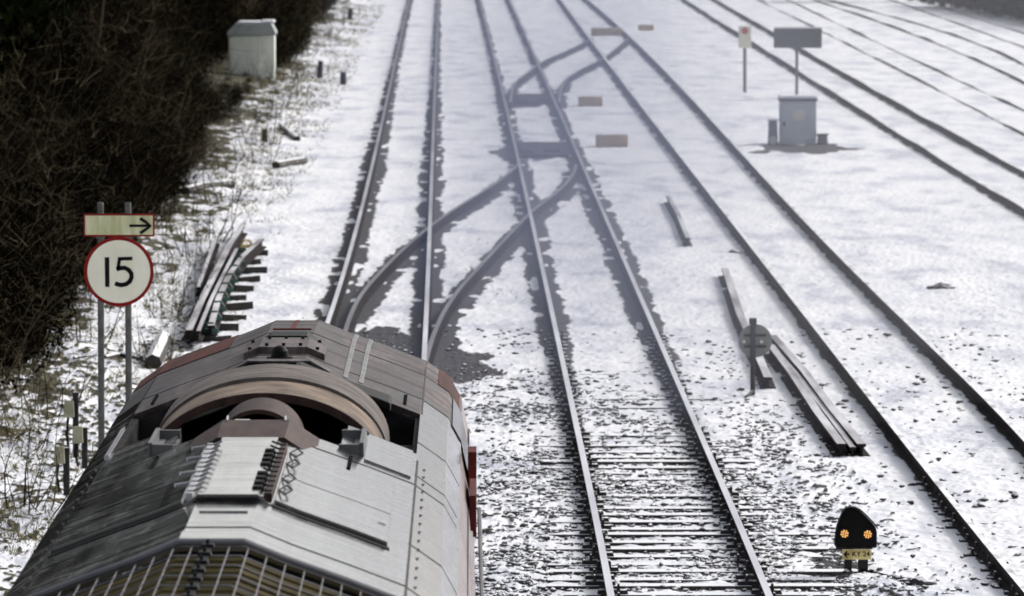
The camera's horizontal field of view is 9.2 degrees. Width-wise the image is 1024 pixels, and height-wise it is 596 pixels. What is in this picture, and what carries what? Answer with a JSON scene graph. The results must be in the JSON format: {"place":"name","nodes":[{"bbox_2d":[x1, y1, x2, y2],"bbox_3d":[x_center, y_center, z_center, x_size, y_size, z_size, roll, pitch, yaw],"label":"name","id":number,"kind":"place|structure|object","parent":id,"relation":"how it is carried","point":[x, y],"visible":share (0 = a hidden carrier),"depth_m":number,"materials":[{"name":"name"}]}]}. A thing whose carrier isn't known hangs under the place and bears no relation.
{"place":"outdoors","nodes":[
{"label":"outdoors","id":0,"kind":"place"},
{"bbox_2d":[0,1,384,555],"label":"dry grass","id":1,"kind":"structure","parent":0,"point":[328,67],"depth_m":127.50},
{"bbox_2d":[0,0,1023,595],"bbox_3d":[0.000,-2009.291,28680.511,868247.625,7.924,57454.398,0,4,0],"label":"ground","id":2,"kind":"structure","parent":0,"point":[898,224],"depth_m":119.55,"materials":[{"name":"snow"}]},
{"bbox_2d":[0,0,40,93],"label":"bare tree","id":3,"kind":"object","parent":2,"relation":"on","point":[9,16],"visible":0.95,"depth_m":122.02,"materials":[{"name":"brown plant"}]},
{"bbox_2d":[0,0,74,63],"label":"bare tree","id":4,"kind":"object","parent":2,"relation":"on","point":[68,9],"visible":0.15,"depth_m":143.26,"materials":[{"name":"brown plant"}]},
{"bbox_2d":[0,366,79,450],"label":"bare shrub","id":5,"kind":"object","parent":2,"relation":"on","point":[7,433],"visible":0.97,"depth_m":78.07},
{"bbox_2d":[0,137,80,310],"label":"bare shrub","id":6,"kind":"object","parent":2,"relation":"on","point":[1,220],"visible":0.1,"depth_m":94.33,"materials":[{"name":"brown plant"}]},
{"bbox_2d":[0,394,81,514],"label":"bare shrub","id":7,"kind":"object","parent":2,"relation":"on","point":[25,486],"visible":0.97,"depth_m":71.06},
{"bbox_2d":[0,42,88,197],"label":"bare shrub","id":8,"kind":"object","parent":2,"relation":"on","point":[1,123],"visible":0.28,"depth_m":112.04,"materials":[{"name":"brown plant"}]},
{"bbox_2d":[0,29,90,210],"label":"bramble bush","id":9,"kind":"object","parent":2,"relation":"on","point":[22,133],"visible":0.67,"depth_m":102.33,"materials":[{"name":"brown plant"}]},
{"bbox_2d":[0,70,91,194],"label":"bramble bush","id":10,"kind":"object","parent":2,"relation":"on","point":[19,150],"visible":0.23,"depth_m":108.75,"materials":[{"name":"brown plant"}]},
{"bbox_2d":[0,220,95,397],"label":"bare shrub","id":11,"kind":"object","parent":2,"relation":"on","point":[13,333],"visible":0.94,"depth_m":84.97,"materials":[{"name":"brown plant"}]},
{"bbox_2d":[0,149,96,369],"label":"bramble bush","id":12,"kind":"object","parent":2,"relation":"on","point":[36,261],"visible":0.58,"depth_m":88.84,"materials":[{"name":"brown plant"}]},
{"bbox_2d":[0,42,97,188],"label":"bare shrub","id":13,"kind":"object","parent":2,"relation":"on","point":[19,107],"visible":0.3,"depth_m":114.94,"materials":[{"name":"brown plant"}]},
{"bbox_2d":[0,0,98,93],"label":"bare tree","id":14,"kind":"object","parent":2,"relation":"on","point":[43,11],"visible":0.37,"depth_m":132.41,"materials":[{"name":"brown plant"}]},
{"bbox_2d":[0,0,107,108],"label":"bramble bush","id":15,"kind":"object","parent":2,"relation":"on","point":[17,40],"visible":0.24,"depth_m":131.30,"materials":[{"name":"brown plant"}]},
{"bbox_2d":[1,175,110,351],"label":"bramble bush","id":16,"kind":"object","parent":2,"relation":"on","point":[74,283],"visible":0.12,"depth_m":92.48,"materials":[{"name":"brown plant"}]},
{"bbox_2d":[1,330,110,416],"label":"bare shrub","id":17,"kind":"object","parent":2,"relation":"on","point":[28,386],"visible":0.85,"depth_m":82.23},
{"bbox_2d":[0,104,111,286],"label":"bramble bush","id":18,"kind":"object","parent":2,"relation":"on","point":[19,177],"visible":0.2,"depth_m":97.26,"materials":[{"name":"brown plant"}]},
{"bbox_2d":[54,446,69,495],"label":"marker stake","id":19,"kind":"object","parent":2,"relation":"on","point":[64,457],"visible":0.75,"depth_m":72.72,"materials":[{"name":"metal"}]},
{"bbox_2d":[0,26,126,159],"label":"bare shrub","id":20,"kind":"object","parent":2,"relation":"on","point":[21,88],"visible":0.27,"depth_m":121.96,"materials":[{"name":"brown plant"}]},
{"bbox_2d":[0,47,133,160],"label":"bare shrub","id":21,"kind":"object","parent":2,"relation":"on","point":[22,102],"visible":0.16,"depth_m":119.19,"materials":[{"name":"brown plant"}]},
{"bbox_2d":[0,55,141,178],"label":"bare shrub","id":22,"kind":"object","parent":2,"relation":"on","point":[42,122],"visible":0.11,"depth_m":117.72,"materials":[{"name":"brown plant"}]},
{"bbox_2d":[3,124,138,255],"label":"bare shrub","id":23,"kind":"object","parent":2,"relation":"on","point":[68,172],"visible":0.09,"depth_m":110.02,"materials":[{"name":"brown plant"}]},
{"bbox_2d":[64,392,78,457],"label":"marker stake","id":24,"kind":"object","parent":2,"relation":"on","point":[71,408],"visible":0.77,"depth_m":77.22,"materials":[{"name":"metal"}]},
{"bbox_2d":[1,170,144,301],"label":"bare shrub","id":25,"kind":"object","parent":2,"relation":"on","point":[81,246],"visible":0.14,"depth_m":100.61,"materials":[{"name":"brown plant"}]},
{"bbox_2d":[0,20,147,188],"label":"bramble bush","id":26,"kind":"object","parent":2,"relation":"on","point":[54,101],"visible":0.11,"depth_m":124.39,"materials":[{"name":"brown plant"}]},
{"bbox_2d":[16,137,133,245],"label":"bramble bush","id":27,"kind":"object","parent":2,"relation":"on","point":[79,174],"visible":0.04,"depth_m":113.07,"materials":[{"name":"brown plant"}]},
{"bbox_2d":[0,0,150,145],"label":"bramble bush","id":28,"kind":"object","parent":2,"relation":"on","point":[69,82],"visible":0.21,"depth_m":130.51,"materials":[{"name":"brown plant"}]},
{"bbox_2d":[6,0,151,141],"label":"bramble bush","id":29,"kind":"object","parent":2,"relation":"on","point":[58,58],"visible":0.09,"depth_m":133.48,"materials":[{"name":"brown plant"}]},
{"bbox_2d":[0,148,158,300],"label":"bare shrub","id":30,"kind":"object","parent":2,"relation":"on","point":[72,238],"visible":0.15,"depth_m":97.83,"materials":[{"name":"brown plant"}]},
{"bbox_2d":[72,426,87,468],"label":"marker stake","id":31,"kind":"object","parent":2,"relation":"on","point":[80,434],"visible":0.83,"depth_m":75.75,"materials":[{"name":"metal"}]},
{"bbox_2d":[0,117,167,365],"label":"bramble bush","id":32,"kind":"object","parent":2,"relation":"on","point":[41,221],"visible":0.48,"depth_m":89.87,"materials":[{"name":"brown plant"}]},
{"bbox_2d":[58,0,110,71],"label":"birch tree","id":33,"kind":"object","parent":2,"relation":"on","point":[100,20],"visible":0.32,"depth_m":145.44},
{"bbox_2d":[0,115,168,277],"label":"bramble bush","id":34,"kind":"object","parent":2,"relation":"on","point":[27,189],"visible":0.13,"depth_m":106.96,"materials":[{"name":"brown plant"}]},
{"bbox_2d":[9,2,165,132],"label":"bare shrub","id":35,"kind":"object","parent":2,"relation":"on","point":[93,70],"visible":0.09,"depth_m":136.21,"materials":[{"name":"brown plant"}]},
{"bbox_2d":[0,104,183,292],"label":"bramble bush","id":36,"kind":"object","parent":2,"relation":"on","point":[83,192],"visible":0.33,"depth_m":104.05,"materials":[{"name":"brown plant"}]},
{"bbox_2d":[51,278,140,341],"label":"bare shrub","id":37,"kind":"object","parent":2,"relation":"on","point":[112,330],"visible":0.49,"depth_m":94.81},
{"bbox_2d":[21,91,173,198],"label":"bramble bush","id":38,"kind":"object","parent":2,"relation":"on","point":[109,138],"visible":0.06,"depth_m":121.51,"materials":[{"name":"brown plant"}]},
{"bbox_2d":[35,109,174,238],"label":"bramble bush","id":39,"kind":"object","parent":2,"relation":"on","point":[131,163],"visible":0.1,"depth_m":117.47,"materials":[{"name":"brown plant"}]},
{"bbox_2d":[38,52,174,134],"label":"bramble bush","id":40,"kind":"object","parent":2,"relation":"on","point":[114,85],"visible":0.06,"depth_m":139.27,"materials":[{"name":"brown plant"}]},
{"bbox_2d":[4,71,220,258],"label":"bramble bush","id":41,"kind":"object","parent":2,"relation":"on","point":[98,165],"visible":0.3,"depth_m":115.03,"materials":[{"name":"brown plant"}]},
{"bbox_2d":[49,0,183,121],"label":"bare shrub","id":42,"kind":"object","parent":2,"relation":"on","point":[119,54],"visible":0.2,"depth_m":146.33,"materials":[{"name":"brown plant"}]},
{"bbox_2d":[39,88,193,232],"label":"bramble bush","id":43,"kind":"object","parent":2,"relation":"on","point":[156,186],"visible":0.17,"depth_m":119.58,"materials":[{"name":"brown plant"}]},
{"bbox_2d":[83,202,154,447],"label":"speed sign","id":44,"kind":"object","parent":2,"relation":"on","point":[118,269],"visible":0.96,"depth_m":70.15,"materials":[{"name":"white metal"}]},
{"bbox_2d":[62,93,198,210],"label":"bramble bush","id":45,"kind":"object","parent":2,"relation":"on","point":[144,141],"visible":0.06,"depth_m":126.98,"materials":[{"name":"brown plant"}]},
{"bbox_2d":[72,25,192,126],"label":"bare shrub","id":46,"kind":"object","parent":2,"relation":"on","point":[129,74],"visible":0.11,"depth_m":145.23,"materials":[{"name":"brown plant"}]},
{"bbox_2d":[68,0,197,104],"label":"bramble bush","id":47,"kind":"object","parent":2,"relation":"on","point":[129,17],"visible":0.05,"depth_m":160.28,"materials":[{"name":"brown plant"}]},
{"bbox_2d":[50,0,221,123],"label":"bare shrub","id":48,"kind":"object","parent":2,"relation":"on","point":[147,54],"visible":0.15,"depth_m":150.08,"materials":[{"name":"brown plant"}]},
{"bbox_2d":[75,12,198,112],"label":"bramble bush","id":49,"kind":"object","parent":2,"relation":"on","point":[142,64],"visible":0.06,"depth_m":151.44,"materials":[{"name":"brown plant"}]},
{"bbox_2d":[81,0,207,90],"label":"bramble bush","id":50,"kind":"object","parent":2,"relation":"on","point":[149,28],"visible":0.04,"depth_m":162.41,"materials":[{"name":"brown plant"}]},
{"bbox_2d":[79,0,214,102],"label":"bramble bush","id":51,"kind":"object","parent":2,"relation":"on","point":[150,49],"visible":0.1,"depth_m":155.40,"materials":[{"name":"brown plant"}]},
{"bbox_2d":[87,89,211,202],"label":"bare shrub","id":52,"kind":"object","parent":2,"relation":"on","point":[154,130],"visible":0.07,"depth_m":129.23,"materials":[{"name":"brown plant"}]},
{"bbox_2d":[61,93,238,223],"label":"bramble bush","id":53,"kind":"object","parent":2,"relation":"on","point":[178,190],"visible":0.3,"depth_m":124.78,"materials":[{"name":"brown plant"}]},
{"bbox_2d":[116,308,190,362],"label":"bare shrub","id":54,"kind":"object","parent":2,"relation":"on","point":[170,357],"visible":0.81,"depth_m":91.46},
{"bbox_2d":[96,58,215,150],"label":"bare shrub","id":55,"kind":"object","parent":2,"relation":"on","point":[154,108],"visible":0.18,"depth_m":139.34,"materials":[{"name":"brown plant"}]},
{"bbox_2d":[144,331,171,368],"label":"old timber","id":56,"kind":"object","parent":2,"relation":"on","point":[155,357],"visible":0.92,"depth_m":91.89,"materials":[{"name":"grey wood"}]},
{"bbox_2d":[109,47,223,172],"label":"bramble bush","id":57,"kind":"object","parent":2,"relation":"on","point":[172,108],"visible":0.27,"depth_m":142.51,"materials":[{"name":"brown plant"}]},
{"bbox_2d":[98,0,234,100],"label":"bare shrub","id":58,"kind":"object","parent":2,"relation":"on","point":[172,40],"visible":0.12,"depth_m":175.54,"materials":[{"name":"brown plant"}]},
{"bbox_2d":[108,88,243,187],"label":"bare shrub","id":59,"kind":"object","parent":2,"relation":"on","point":[202,145],"visible":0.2,"depth_m":136.85,"materials":[{"name":"brown plant"}]},
{"bbox_2d":[113,86,242,202],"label":"bramble bush","id":60,"kind":"object","parent":2,"relation":"on","point":[178,135],"visible":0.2,"depth_m":131.14,"materials":[{"name":"brown plant"}]},
{"bbox_2d":[143,244,223,319],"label":"bare shrub","id":61,"kind":"object","parent":2,"relation":"on","point":[180,305],"visible":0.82,"depth_m":100.79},
{"bbox_2d":[139,46,238,126],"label":"bramble bush","id":62,"kind":"object","parent":2,"relation":"on","point":[184,90],"visible":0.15,"depth_m":152.69,"materials":[{"name":"brown plant"}]},
{"bbox_2d":[118,0,262,92],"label":"bramble bush","id":63,"kind":"object","parent":2,"relation":"on","point":[172,14],"visible":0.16,"depth_m":180.44,"materials":[{"name":"brown plant"}]},
{"bbox_2d":[155,201,236,258],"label":"bare shrub","id":64,"kind":"object","parent":2,"relation":"on","point":[185,243],"visible":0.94,"depth_m":115.29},
{"bbox_2d":[155,53,242,131],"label":"bare shrub","id":65,"kind":"object","parent":2,"relation":"on","point":[189,86],"visible":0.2,"depth_m":160.58,"materials":[{"name":"brown plant"}]},
{"bbox_2d":[178,15,225,80],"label":"bramble bush","id":66,"kind":"object","parent":2,"relation":"on","point":[202,49],"visible":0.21,"depth_m":191.95,"materials":[{"name":"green plant"}]},
{"bbox_2d":[181,179,235,194],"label":"fallen log","id":67,"kind":"object","parent":2,"relation":"on","point":[225,183],"visible":0.76,"depth_m":137.93,"materials":[{"name":"white wood"}]},
{"bbox_2d":[159,180,258,242],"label":"bare shrub","id":68,"kind":"object","parent":2,"relation":"on","point":[220,233],"visible":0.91,"depth_m":119.75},
{"bbox_2d":[163,0,268,66],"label":"bramble bush","id":69,"kind":"object","parent":2,"relation":"on","point":[213,18],"visible":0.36,"depth_m":206.41,"materials":[{"name":"brown plant"}]},
{"bbox_2d":[183,0,248,63],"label":"bramble bush","id":70,"kind":"object","parent":2,"relation":"on","point":[220,25],"visible":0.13,"depth_m":209.81,"materials":[{"name":"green plant"}]},
{"bbox_2d":[184,148,258,202],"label":"bare shrub","id":71,"kind":"object","parent":2,"relation":"on","point":[216,196],"visible":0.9,"depth_m":133.08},
{"bbox_2d":[182,225,267,341],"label":"track panel","id":72,"kind":"structure","parent":2,"relation":"on","point":[208,315],"depth_m":104.69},
{"bbox_2d":[212,85,254,118],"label":"bare shrub","id":73,"kind":"object","parent":2,"relation":"on","point":[229,102],"visible":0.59,"depth_m":172.43,"materials":[{"name":"brown plant"}]},
{"bbox_2d":[227,19,276,78],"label":"relay cabinet","id":74,"kind":"object","parent":2,"relation":"on","point":[251,40],"visible":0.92,"depth_m":202.57,"materials":[{"name":"metal"}]},
{"bbox_2d":[219,116,291,163],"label":"bare shrub","id":75,"kind":"object","parent":2,"relation":"on","point":[235,148],"visible":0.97,"depth_m":150.79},
{"bbox_2d":[224,97,293,145],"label":"bare shrub","id":76,"kind":"object","parent":2,"relation":"on","point":[264,129],"visible":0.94,"depth_m":159.46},
{"bbox_2d":[216,0,324,73],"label":"bramble bush","id":77,"kind":"object","parent":2,"relation":"on","point":[275,25],"visible":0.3,"depth_m":207.78,"materials":[{"name":"brown plant"}]},
{"bbox_2d":[243,0,333,50],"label":"bare shrub","id":78,"kind":"object","parent":2,"relation":"on","point":[294,9],"visible":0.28,"depth_m":227.71,"materials":[{"name":"brown plant"}]},
{"bbox_2d":[264,2,321,57],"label":"bramble bush","id":79,"kind":"object","parent":2,"relation":"on","point":[298,33],"visible":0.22,"depth_m":224.22,"materials":[{"name":"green plant"}]},
{"bbox_2d":[326,0,439,360],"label":"railway track","id":80,"kind":"structure","parent":2,"relation":"on","point":[339,296],"depth_m":128.31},
{"bbox_2d":[6,320,483,595],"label":"locomotive","id":81,"kind":"object","parent":80,"relation":"on","point":[298,458],"visible":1,"depth_m":34.45,"materials":[{"name":"paint"}]},
{"bbox_2d":[50,475,192,553],"bbox_3d":[-1.999,1.116,32.655,0.665,0.289,1.300,0,4,0],"label":"hood door","id":82,"kind":"structure","parent":81,"relation":"in","point":[157,501],"depth_m":32.47,"materials":[{"name":"paint"}]},
{"bbox_2d":[67,449,204,521],"bbox_3d":[-2.008,1.018,34.046,0.665,0.289,1.410,0,4,0],"label":"hood door","id":83,"kind":"structure","parent":81,"relation":"in","point":[166,474],"depth_m":34.00,"materials":[{"name":"paint"}]},
{"bbox_2d":[275,475,390,545],"bbox_3d":[-0.914,1.096,32.660,0.565,0.250,1.300,0,4,0],"label":"hood door","id":84,"kind":"structure","parent":81,"relation":"in","point":[306,500],"depth_m":32.51,"materials":[{"name":"paint"}]},
{"bbox_2d":[283,449,393,514],"bbox_3d":[-0.923,0.998,34.052,0.565,0.250,1.410,0,4,0],"label":"hood door","id":85,"kind":"structure","parent":81,"relation":"in","point":[319,474],"depth_m":34.00,"materials":[{"name":"paint"}]},
{"bbox_2d":[452,398,467,475],"bbox_3d":[-0.328,1.049,42.084,0.125,0.600,2.000,0,4,0],"label":"cab side window","id":86,"kind":"structure","parent":81,"relation":"in","point":[458,425],"depth_m":41.92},
{"bbox_2d":[343,164,578,364],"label":"crossover","id":87,"kind":"object","parent":2,"relation":"on","point":[397,259],"visible":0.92,"depth_m":115.15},
{"bbox_2d":[512,94,552,104],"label":"point machine","id":88,"kind":"object","parent":2,"relation":"on","point":[531,99],"visible":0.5,"depth_m":187.45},
{"bbox_2d":[515,142,568,157],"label":"point machine","id":89,"kind":"object","parent":2,"relation":"on","point":[541,149],"visible":0.77,"depth_m":155.58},
{"bbox_2d":[508,38,629,107],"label":"crossover","id":90,"kind":"object","parent":2,"relation":"on","point":[567,80],"visible":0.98,"depth_m":214.79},
{"bbox_2d":[591,27,621,35],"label":"point cover","id":91,"kind":"object","parent":2,"relation":"on","point":[606,31],"visible":1,"depth_m":255.34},
{"bbox_2d":[596,134,627,146],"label":"point cover","id":92,"kind":"object","parent":2,"relation":"on","point":[611,140],"visible":1,"depth_m":159.16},
{"bbox_2d":[477,0,869,595],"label":"railway track","id":93,"kind":"structure","parent":2,"relation":"on","point":[599,550],"depth_m":72.87,"materials":[{"name":"metal"}]},
{"bbox_2d":[664,196,691,245],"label":"spare rail","id":94,"kind":"object","parent":2,"relation":"on","point":[672,209],"visible":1,"depth_m":125.43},
{"bbox_2d":[362,327,1023,595],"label":"ballast stones","id":95,"kind":"object","parent":2,"relation":"on","point":[545,559],"visible":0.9,"depth_m":72.87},
{"bbox_2d":[739,26,750,91],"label":"marker sign","id":96,"kind":"object","parent":2,"relation":"on","point":[744,37],"visible":1,"depth_m":195.65,"materials":[{"name":"white metal"}]},
{"bbox_2d":[718,268,775,388],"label":"spare rail","id":97,"kind":"object","parent":2,"relation":"on","point":[763,376],"visible":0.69,"depth_m":99.35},
{"bbox_2d":[738,318,771,397],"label":"disc sign","id":98,"kind":"object","parent":2,"relation":"on","point":[754,339],"visible":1,"depth_m":86.52,"materials":[{"name":"metal"}]},
{"bbox_2d":[558,0,1023,595],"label":"railway track","id":99,"kind":"structure","parent":2,"relation":"on","point":[1010,582],"depth_m":93.75,"materials":[{"name":"metal"}]},
{"bbox_2d":[778,95,817,144],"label":"trackside cabinet","id":100,"kind":"object","parent":2,"relation":"on","point":[797,119],"visible":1,"depth_m":160.85,"materials":[{"name":"metal"}]},
{"bbox_2d":[774,27,821,94],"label":"trackside board","id":101,"kind":"object","parent":2,"relation":"on","point":[796,38],"visible":0.98,"depth_m":191.16,"materials":[{"name":"metal"}]},
{"bbox_2d":[763,344,849,456],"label":"spare rail","id":102,"kind":"object","parent":2,"relation":"on","point":[821,423],"visible":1,"depth_m":83.95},
{"bbox_2d":[784,357,855,456],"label":"spare rail","id":103,"kind":"object","parent":2,"relation":"on","point":[850,447],"visible":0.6,"depth_m":81.27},
{"bbox_2d":[771,335,869,456],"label":"spare rail","id":104,"kind":"object","parent":2,"relation":"on","point":[856,439],"visible":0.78,"depth_m":84.57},
{"bbox_2d":[683,0,1023,216],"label":"railway track","id":105,"kind":"structure","parent":2,"relation":"on","point":[1013,205],"depth_m":175.34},
{"bbox_2d":[834,506,905,578],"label":"ground signal","id":106,"kind":"object","parent":2,"relation":"on","point":[855,538],"visible":1,"depth_m":65.14,"materials":[{"name":"black paint"}]},
{"bbox_2d":[759,0,1023,134],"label":"railway track","id":107,"kind":"structure","parent":2,"relation":"on","point":[938,89],"depth_m":214.89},
{"bbox_2d":[814,0,1023,82],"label":"railway track","id":108,"kind":"structure","parent":2,"relation":"on","point":[975,58],"depth_m":254.86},
{"bbox_2d":[892,0,1023,46],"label":"railway track","id":109,"kind":"structure","parent":2,"relation":"on","point":[964,24],"depth_m":275.30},
{"bbox_2d":[907,0,1023,19],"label":"hedge","id":110,"kind":"object","parent":2,"relation":"on","point":[1013,8],"visible":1,"depth_m":282.40,"materials":[{"name":"brown plant"}]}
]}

